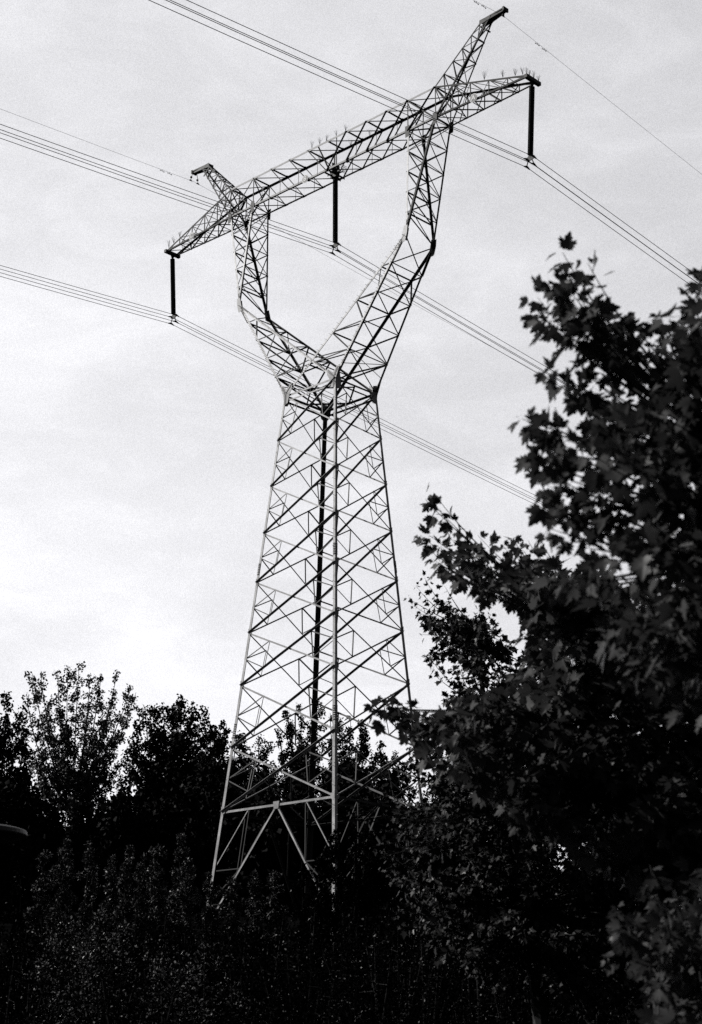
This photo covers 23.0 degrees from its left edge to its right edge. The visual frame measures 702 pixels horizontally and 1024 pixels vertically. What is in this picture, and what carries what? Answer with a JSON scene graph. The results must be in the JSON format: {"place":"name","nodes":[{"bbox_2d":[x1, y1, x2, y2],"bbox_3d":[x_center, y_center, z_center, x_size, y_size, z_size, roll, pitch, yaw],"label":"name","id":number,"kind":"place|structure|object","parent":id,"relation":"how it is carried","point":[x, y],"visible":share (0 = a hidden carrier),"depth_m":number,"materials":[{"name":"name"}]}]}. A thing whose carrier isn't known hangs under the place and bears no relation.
{"place":"outdoors","nodes":[
{"label":"outdoors","id":0,"kind":"place"},
{"bbox_2d":[0,912,640,1023],"bbox_3d":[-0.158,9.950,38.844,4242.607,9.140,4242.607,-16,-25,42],"label":"ground","id":1,"kind":"structure","parent":0,"point":[8,926],"depth_m":61.48,"materials":[{"name":"soil"}]},
{"bbox_2d":[0,824,27,843],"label":"street lamp","id":2,"kind":"object","parent":1,"relation":"on","point":[9,834],"visible":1,"depth_m":21.13,"materials":[{"name":"metal"}]},
{"bbox_2d":[0,691,37,823],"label":"background tree","id":3,"kind":"object","parent":1,"relation":"on","point":[17,777],"visible":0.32,"depth_m":102.96,"materials":[{"name":"black plant"}]},
{"bbox_2d":[2,910,60,1023],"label":"bushy shrub","id":4,"kind":"object","parent":1,"relation":"on","point":[19,937],"visible":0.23,"depth_m":37.82,"materials":[{"name":"black plant"}]},
{"bbox_2d":[0,782,81,911],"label":"understorey bush","id":5,"kind":"object","parent":1,"relation":"on","point":[29,811],"visible":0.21,"depth_m":96.12,"materials":[{"name":"black plant"}]},
{"bbox_2d":[22,849,67,985],"bbox_3d":[-7.938,10.996,44.492,1.409,4.538,1.110,0,-18,2],"label":"sapling","id":6,"kind":"object","parent":1,"relation":"on","point":[37,909],"visible":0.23,"depth_m":44.65,"materials":[{"name":"black plant"}]},
{"bbox_2d":[4,897,93,1023],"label":"bushy shrub","id":7,"kind":"object","parent":1,"relation":"on","point":[31,933],"visible":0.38,"depth_m":36.80,"materials":[{"name":"black plant"}]},
{"bbox_2d":[32,836,79,980],"bbox_3d":[-7.461,10.693,43.979,1.300,4.918,1.227,-16,-25,42],"label":"sapling","id":8,"kind":"object","parent":1,"relation":"on","point":[63,875],"visible":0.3,"depth_m":44.27,"materials":[{"name":"black plant"}]},
{"bbox_2d":[21,661,138,845],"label":"poplar tree","id":9,"kind":"object","parent":1,"relation":"on","point":[73,783],"visible":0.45,"depth_m":110.56,"materials":[{"name":"black plant"}]},
{"bbox_2d":[64,840,100,1016],"bbox_3d":[-6.592,10.649,43.320,1.214,4.783,1.445,5,-19,-12],"label":"sapling","id":10,"kind":"object","parent":1,"relation":"on","point":[85,908],"visible":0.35,"depth_m":43.53,"materials":[{"name":"black plant"}]},
{"bbox_2d":[18,940,148,1023],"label":"shrub","id":11,"kind":"object","parent":1,"relation":"on","point":[47,991],"visible":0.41,"depth_m":29.62,"materials":[{"name":"black plant"}]},
{"bbox_2d":[36,905,138,1023],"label":"bushy shrub","id":12,"kind":"object","parent":1,"relation":"on","point":[86,945],"visible":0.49,"depth_m":36.20,"materials":[{"name":"black plant"}]},
{"bbox_2d":[50,792,132,912],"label":"understorey bush","id":13,"kind":"object","parent":1,"relation":"on","point":[88,828],"visible":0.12,"depth_m":98.47,"materials":[{"name":"black plant"}]},
{"bbox_2d":[52,938,156,1023],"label":"shrub","id":14,"kind":"object","parent":1,"relation":"on","point":[116,977],"visible":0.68,"depth_m":27.69,"materials":[{"name":"black plant"}]},
{"bbox_2d":[93,854,118,976],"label":"sapling","id":15,"kind":"object","parent":1,"relation":"on","point":[110,889],"visible":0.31,"depth_m":45.71,"materials":[{"name":"black plant"}]},
{"bbox_2d":[100,844,136,979],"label":"sapling","id":16,"kind":"object","parent":1,"relation":"on","point":[122,885],"visible":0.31,"depth_m":45.10,"materials":[{"name":"black plant"}]},
{"bbox_2d":[73,780,171,912],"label":"understorey bush","id":17,"kind":"object","parent":1,"relation":"on","point":[140,831],"visible":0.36,"depth_m":95.84,"materials":[{"name":"black plant"}]},
{"bbox_2d":[87,900,165,1023],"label":"bushy shrub","id":18,"kind":"object","parent":1,"relation":"on","point":[104,929],"visible":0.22,"depth_m":38.13,"materials":[{"name":"black plant"}]},
{"bbox_2d":[68,959,200,1023],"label":"shrub","id":19,"kind":"object","parent":1,"relation":"on","point":[152,1020],"visible":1,"depth_m":25.70,"materials":[{"name":"black plant"}]},
{"bbox_2d":[119,852,151,1001],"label":"sapling","id":20,"kind":"object","parent":1,"relation":"on","point":[141,875],"visible":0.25,"depth_m":44.37,"materials":[{"name":"black plant"}]},
{"bbox_2d":[135,844,173,1013],"bbox_3d":[-4.871,10.701,43.629,1.303,4.586,1.158,6,-19,-15],"label":"sapling","id":21,"kind":"object","parent":1,"relation":"on","point":[156,900],"visible":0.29,"depth_m":43.77,"materials":[{"name":"black plant"}]},
{"bbox_2d":[113,908,208,1023],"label":"bushy shrub","id":22,"kind":"object","parent":1,"relation":"on","point":[166,930],"visible":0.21,"depth_m":37.41,"materials":[{"name":"black plant"}]},
{"bbox_2d":[122,693,215,817],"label":"background tree","id":23,"kind":"object","parent":1,"relation":"on","point":[170,764],"visible":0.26,"depth_m":107.11,"materials":[{"name":"black plant"}]},
{"bbox_2d":[161,831,192,985],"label":"sapling","id":24,"kind":"object","parent":1,"relation":"on","point":[177,877],"visible":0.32,"depth_m":46.04,"materials":[{"name":"black plant"}]},
{"bbox_2d":[133,777,235,915],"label":"understorey bush","id":25,"kind":"object","parent":1,"relation":"on","point":[189,826],"visible":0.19,"depth_m":97.51,"materials":[{"name":"black plant"}]},
{"bbox_2d":[167,856,205,973],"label":"sapling","id":26,"kind":"object","parent":1,"relation":"on","point":[186,897],"visible":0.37,"depth_m":45.14,"materials":[{"name":"black plant"}]},
{"bbox_2d":[146,915,246,1023],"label":"bushy shrub","id":27,"kind":"object","parent":1,"relation":"on","point":[187,960],"visible":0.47,"depth_m":36.47,"materials":[{"name":"black plant"}]},
{"bbox_2d":[127,937,272,1023],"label":"shrub","id":28,"kind":"object","parent":1,"relation":"on","point":[157,994],"visible":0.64,"depth_m":27.83,"materials":[{"name":"black plant"}]},
{"bbox_2d":[167,758,238,915],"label":"understorey bush","id":29,"kind":"object","parent":1,"relation":"on","point":[214,780],"visible":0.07,"depth_m":100.03,"materials":[{"name":"black plant"}]},
{"bbox_2d":[193,871,224,1013],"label":"sapling","id":30,"kind":"object","parent":1,"relation":"on","point":[209,913],"visible":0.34,"depth_m":44.48,"materials":[{"name":"black plant"}]},
{"bbox_2d":[188,719,258,823],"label":"background tree","id":31,"kind":"object","parent":1,"relation":"on","point":[217,751],"visible":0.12,"depth_m":103.05,"materials":[{"name":"black plant"}]},
{"bbox_2d":[212,876,250,1008],"bbox_3d":[-2.966,11.066,43.495,1.204,3.761,1.111,-16,-25,42],"label":"sapling","id":32,"kind":"object","parent":1,"relation":"on","point":[234,907],"visible":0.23,"depth_m":43.83,"materials":[{"name":"black plant"}]},
{"bbox_2d":[238,869,266,996],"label":"sapling","id":33,"kind":"object","parent":1,"relation":"on","point":[254,912],"visible":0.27,"depth_m":46.06,"materials":[{"name":"black plant"}]},
{"bbox_2d":[199,761,320,916],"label":"understorey bush","id":34,"kind":"object","parent":1,"relation":"on","point":[262,859],"visible":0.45,"depth_m":95.64,"materials":[{"name":"black plant"}]},
{"bbox_2d":[237,734,283,799],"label":"background tree","id":35,"kind":"object","parent":1,"relation":"on","point":[263,757],"visible":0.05,"depth_m":110.94,"materials":[{"name":"black plant"}]},
{"bbox_2d":[260,870,291,1002],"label":"sapling","id":36,"kind":"object","parent":1,"relation":"on","point":[271,915],"visible":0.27,"depth_m":45.45,"materials":[{"name":"black plant"}]},
{"bbox_2d":[280,862,314,1013],"bbox_3d":[-1.224,11.090,44.355,1.193,4.200,1.346,-16,-25,42],"label":"sapling","id":37,"kind":"object","parent":1,"relation":"on","point":[299,888],"visible":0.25,"depth_m":44.67,"materials":[{"name":"black plant"}]},
{"bbox_2d":[274,701,326,810],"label":"poplar tree","id":38,"kind":"object","parent":1,"relation":"on","point":[290,734],"visible":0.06,"depth_m":114.24,"materials":[{"name":"black plant"}]},
{"bbox_2d":[281,761,344,915],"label":"understorey bush","id":39,"kind":"object","parent":1,"relation":"on","point":[318,838],"visible":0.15,"depth_m":97.92,"materials":[{"name":"black plant"}]},
{"bbox_2d":[318,835,339,952],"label":"sapling","id":40,"kind":"object","parent":1,"relation":"on","point":[325,852],"visible":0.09,"depth_m":46.45,"materials":[{"name":"black plant"}]},
{"bbox_2d":[324,828,360,977],"bbox_3d":[-0.357,10.840,45.366,1.458,5.006,1.198,-16,-25,42],"label":"sapling","id":41,"kind":"object","parent":1,"relation":"on","point":[339,899],"visible":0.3,"depth_m":45.73,"materials":[{"name":"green plant"}]},
{"bbox_2d":[313,757,379,906],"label":"understorey bush","id":42,"kind":"object","parent":1,"relation":"on","point":[342,786],"visible":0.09,"depth_m":99.02,"materials":[{"name":"black plant"}]},
{"bbox_2d":[321,715,379,806],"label":"background tree","id":43,"kind":"object","parent":1,"relation":"on","point":[364,747],"visible":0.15,"depth_m":111.33,"materials":[{"name":"black plant"}]},
{"bbox_2d":[164,6,540,916],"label":"lattice pylon","id":44,"kind":"object","parent":1,"relation":"on","point":[324,414],"visible":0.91,"depth_m":93.20,"materials":[{"name":"metal"}]},
{"bbox_2d":[168,257,178,325],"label":"insulator string","id":45,"kind":"object","parent":44,"relation":"hanging from","point":[173,294],"visible":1,"depth_m":107.85,"materials":[{"name":"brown ceramic"}]},
{"bbox_2d":[1,269,534,498],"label":"conductor wire","id":46,"kind":"object","parent":45,"relation":"hanging from","point":[258,361],"visible":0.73,"depth_m":111.02,"materials":[{"name":"metal"}]},
{"bbox_2d":[0,265,568,511],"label":"conductor wire","id":47,"kind":"object","parent":45,"relation":"hanging from","point":[255,355],"visible":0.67,"depth_m":109.97,"materials":[{"name":"metal"}]},
{"bbox_2d":[0,272,589,527],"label":"conductor wire","id":48,"kind":"object","parent":45,"relation":"hanging from","point":[260,364],"visible":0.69,"depth_m":110.17,"materials":[{"name":"metal"}]},
{"bbox_2d":[0,276,607,539],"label":"conductor wire","id":49,"kind":"object","parent":45,"relation":"hanging from","point":[259,368],"visible":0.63,"depth_m":110.47,"materials":[{"name":"metal"}]},
{"bbox_2d":[1,109,534,370],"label":"earth wire","id":50,"kind":"object","parent":44,"relation":"attached to","point":[197,180],"visible":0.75,"depth_m":109.45,"materials":[{"name":"metal"}]},
{"bbox_2d":[330,177,340,255],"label":"insulator string","id":51,"kind":"object","parent":44,"relation":"hanging from","point":[335,213],"visible":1,"depth_m":98.29,"materials":[{"name":"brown ceramic"}]},
{"bbox_2d":[1,133,565,384],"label":"conductor wire","id":52,"kind":"object","parent":51,"relation":"hanging from","point":[263,225],"visible":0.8,"depth_m":92.77,"materials":[{"name":"metal"}]},
{"bbox_2d":[0,124,576,384],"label":"conductor wire","id":53,"kind":"object","parent":51,"relation":"hanging from","point":[265,218],"visible":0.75,"depth_m":93.12,"materials":[{"name":"metal"}]},
{"bbox_2d":[0,129,581,392],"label":"conductor wire","id":54,"kind":"object","parent":51,"relation":"hanging from","point":[271,225],"visible":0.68,"depth_m":93.92,"materials":[{"name":"metal"}]},
{"bbox_2d":[0,138,648,437],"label":"conductor wire","id":55,"kind":"object","parent":51,"relation":"hanging from","point":[264,230],"visible":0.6,"depth_m":93.38,"materials":[{"name":"metal"}]},
{"bbox_2d":[523,85,536,169],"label":"insulator string","id":56,"kind":"object","parent":44,"relation":"hanging from","point":[529,158],"visible":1,"depth_m":88.77,"materials":[{"name":"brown ceramic"}]},
{"bbox_2d":[149,0,701,292],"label":"conductor wire","id":57,"kind":"object","parent":56,"relation":"hanging from","point":[412,117],"visible":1,"depth_m":81.72,"materials":[{"name":"metal"}]},
{"bbox_2d":[166,0,698,283],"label":"conductor wire","id":58,"kind":"object","parent":56,"relation":"hanging from","point":[427,117],"visible":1,"depth_m":81.91,"materials":[{"name":"metal"}]},
{"bbox_2d":[170,0,696,282],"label":"conductor wire","id":59,"kind":"object","parent":56,"relation":"hanging from","point":[386,97],"visible":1,"depth_m":80.37,"materials":[{"name":"metal"}]},
{"bbox_2d":[187,0,688,269],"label":"conductor wire","id":60,"kind":"object","parent":56,"relation":"hanging from","point":[434,112],"visible":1,"depth_m":82.42,"materials":[{"name":"metal"}]},
{"bbox_2d":[474,0,699,172],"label":"earth wire","id":61,"kind":"object","parent":44,"relation":"attached to","point":[503,14],"visible":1,"depth_m":95.00,"materials":[{"name":"metal"}]},
{"bbox_2d":[316,920,433,1023],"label":"shrub","id":62,"kind":"object","parent":1,"relation":"on","point":[383,1016],"visible":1,"depth_m":28.93,"materials":[{"name":"black plant"}]},
{"bbox_2d":[365,740,418,817],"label":"background tree","id":63,"kind":"object","parent":1,"relation":"on","point":[380,755],"visible":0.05,"depth_m":106.11,"materials":[{"name":"black plant"}]},
{"bbox_2d":[341,758,443,916],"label":"understorey bush","id":64,"kind":"object","parent":1,"relation":"on","point":[385,785],"visible":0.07,"depth_m":95.97,"materials":[{"name":"black plant"}]},
{"bbox_2d":[378,826,419,995],"bbox_3d":[1.224,10.735,45.378,1.317,5.088,1.142,-16,-25,42],"label":"sapling","id":65,"kind":"object","parent":1,"relation":"on","point":[393,894],"visible":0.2,"depth_m":45.44,"materials":[{"name":"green plant"}]},
{"bbox_2d":[370,920,472,1023],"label":"shrub","id":66,"kind":"object","parent":1,"relation":"on","point":[428,1009],"visible":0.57,"depth_m":31.81,"materials":[{"name":"black plant"}]},
{"bbox_2d":[419,784,465,805],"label":"background tree","id":67,"kind":"object","parent":1,"relation":"on","point":[427,793],"visible":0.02,"depth_m":104.39,"materials":[{"name":"black plant"}]},
{"bbox_2d":[414,798,486,915],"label":"understorey bush","id":68,"kind":"object","parent":1,"relation":"on","point":[447,862],"visible":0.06,"depth_m":96.71,"materials":[{"name":"black plant"}]},
{"bbox_2d":[415,934,497,1023],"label":"bushy shrub","id":69,"kind":"object","parent":1,"relation":"on","point":[457,988],"visible":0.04,"depth_m":37.80,"materials":[{"name":"black plant"}]},
{"bbox_2d":[429,956,532,1023],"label":"shrub","id":70,"kind":"object","parent":1,"relation":"on","point":[467,1015],"visible":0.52,"depth_m":29.73,"materials":[{"name":"black plant"}]},
{"bbox_2d":[450,936,526,1023],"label":"bushy shrub","id":71,"kind":"object","parent":1,"relation":"on","point":[513,1003],"visible":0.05,"depth_m":37.09,"materials":[{"name":"black plant"}]},
{"bbox_2d":[466,825,558,881],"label":"understorey bush","id":72,"kind":"object","parent":1,"relation":"on","point":[485,840],"visible":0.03,"depth_m":98.25,"materials":[{"name":"black plant"}]},
{"bbox_2d":[363,484,701,1023],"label":"maple tree","id":73,"kind":"object","parent":1,"relation":"on","point":[565,781],"visible":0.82,"depth_m":13.95,"materials":[{"name":"black plant"}]},
{"bbox_2d":[366,569,701,1023],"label":"maple tree","id":74,"kind":"object","parent":1,"relation":"on","point":[556,921],"visible":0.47,"depth_m":24.52,"materials":[{"name":"black plant"}]},
{"bbox_2d":[504,961,594,1023],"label":"bushy shrub","id":75,"kind":"object","parent":1,"relation":"on","point":[524,1003],"visible":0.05,"depth_m":36.17,"materials":[{"name":"black plant"}]},
{"bbox_2d":[507,231,701,734],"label":"maple tree","id":76,"kind":"object","parent":1,"relation":"on","point":[664,459],"visible":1,"depth_m":8.50,"materials":[{"name":"black plant"}]},
{"bbox_2d":[558,960,652,1023],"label":"shrub","id":77,"kind":"object","parent":1,"relation":"on","point":[624,1019],"visible":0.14,"depth_m":28.12,"materials":[{"name":"black plant"}]},
{"bbox_2d":[601,865,701,1023],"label":"maple tree","id":78,"kind":"object","parent":1,"relation":"on","point":[677,950],"visible":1,"depth_m":9.65,"materials":[{"name":"black plant"}]},
{"bbox_2d":[0,0,701,869],"label":"sky","id":79,"kind":"structure","parent":0,"point":[137,452],"materials":[{"name":"white"}]}
]}

